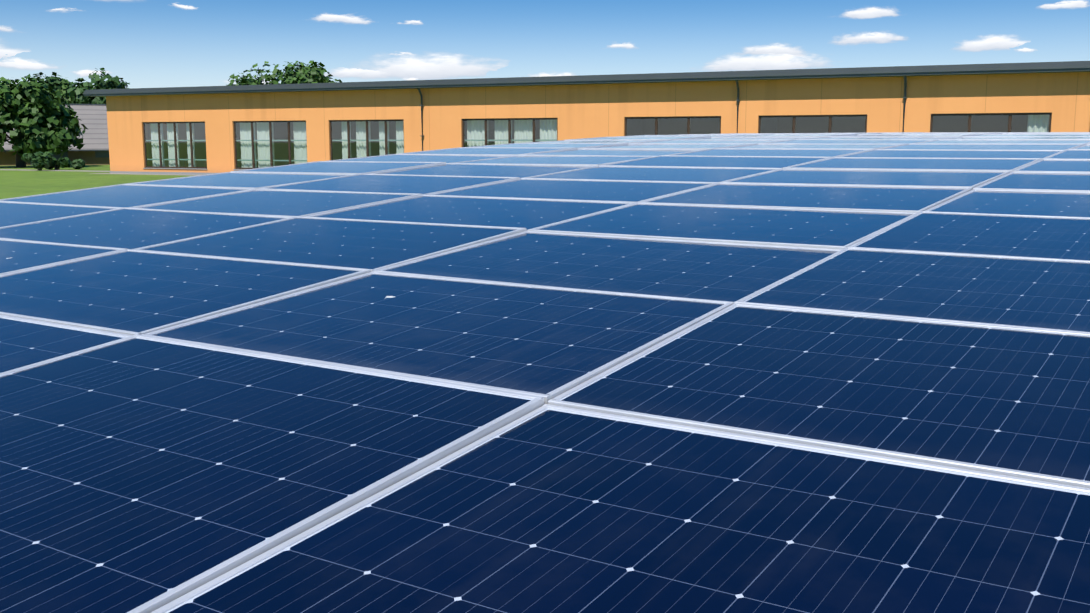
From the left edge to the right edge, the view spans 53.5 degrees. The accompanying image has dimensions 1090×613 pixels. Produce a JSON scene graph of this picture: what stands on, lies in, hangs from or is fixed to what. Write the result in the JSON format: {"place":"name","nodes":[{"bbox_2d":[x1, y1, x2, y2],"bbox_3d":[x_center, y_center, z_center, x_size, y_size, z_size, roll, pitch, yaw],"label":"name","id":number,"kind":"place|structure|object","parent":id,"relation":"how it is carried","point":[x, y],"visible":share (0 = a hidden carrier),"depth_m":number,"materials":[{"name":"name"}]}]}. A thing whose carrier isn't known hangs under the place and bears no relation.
{"place":"outdoors","nodes":[
{"label":"outdoors","id":0,"kind":"place"},
{"bbox_2d":[0,165,188,198],"bbox_3d":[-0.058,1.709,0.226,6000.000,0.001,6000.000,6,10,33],"label":"ground","id":1,"kind":"structure","parent":0,"point":[16,183],"depth_m":50.11,"materials":[{"name":"green plant"}]},
{"bbox_2d":[21,151,53,169],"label":"shrub","id":2,"kind":"object","parent":1,"relation":"on","point":[40,160],"visible":1,"depth_m":65.54,"materials":[{"name":"green plant"}]},
{"bbox_2d":[0,75,88,167],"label":"tree","id":3,"kind":"object","parent":1,"relation":"on","point":[42,119],"visible":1,"depth_m":71.70,"materials":[{"name":"green plant"}]},
{"bbox_2d":[26,72,66,99],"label":"tree","id":4,"kind":"object","parent":1,"relation":"on","point":[54,82],"visible":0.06,"depth_m":136.10,"materials":[{"name":"green plant"}]},
{"bbox_2d":[0,104,109,165],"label":"building","id":5,"kind":"structure","parent":1,"relation":"on","point":[94,150],"depth_m":82.38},
{"bbox_2d":[47,157,71,169],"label":"shrub","id":6,"kind":"object","parent":1,"relation":"on","point":[62,162],"visible":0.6,"depth_m":67.25,"materials":[{"name":"green plant"}]},
{"bbox_2d":[54,78,95,103],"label":"tree","id":7,"kind":"object","parent":1,"relation":"on","point":[64,88],"visible":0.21,"depth_m":136.64,"materials":[{"name":"green plant"}]},
{"bbox_2d":[68,159,84,168],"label":"shrub","id":8,"kind":"object","parent":1,"relation":"on","point":[77,163],"visible":0.81,"depth_m":68.43,"materials":[{"name":"green plant"}]},
{"bbox_2d":[66,68,129,103],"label":"tree","id":9,"kind":"object","parent":1,"relation":"on","point":[75,92],"visible":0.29,"depth_m":128.75,"materials":[{"name":"green plant"}]},
{"bbox_2d":[226,60,341,85],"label":"tree","id":10,"kind":"object","parent":1,"relation":"on","point":[297,74],"visible":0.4,"depth_m":138.83,"materials":[{"name":"green plant"}]},
{"bbox_2d":[83,61,1089,174],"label":"orange building","id":11,"kind":"structure","parent":1,"relation":"on","point":[202,130],"depth_m":48.54,"materials":[{"name":"clear wood"}]},
{"bbox_2d":[0,169,197,175],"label":"gravel path","id":12,"kind":"structure","parent":0,"point":[95,171],"depth_m":63.49,"materials":[{"name":"grey gravel"}]},
{"bbox_2d":[0,0,1089,87],"label":"sky","id":13,"kind":"structure","parent":0,"point":[143,43],"materials":[{"name":"blue"}]},
{"bbox_3d":[3.730,-0.560,9.224,10.295,1.778,22.800,6,10,33],"label":"shed array","id":14,"kind":"object","parent":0,"visible":0},
{"bbox_2d":[0,132,1089,612],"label":"solar array","id":15,"kind":"object","parent":14,"relation":"on","point":[748,374],"visible":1,"depth_m":2.51,"materials":[{"name":"blue glass"}]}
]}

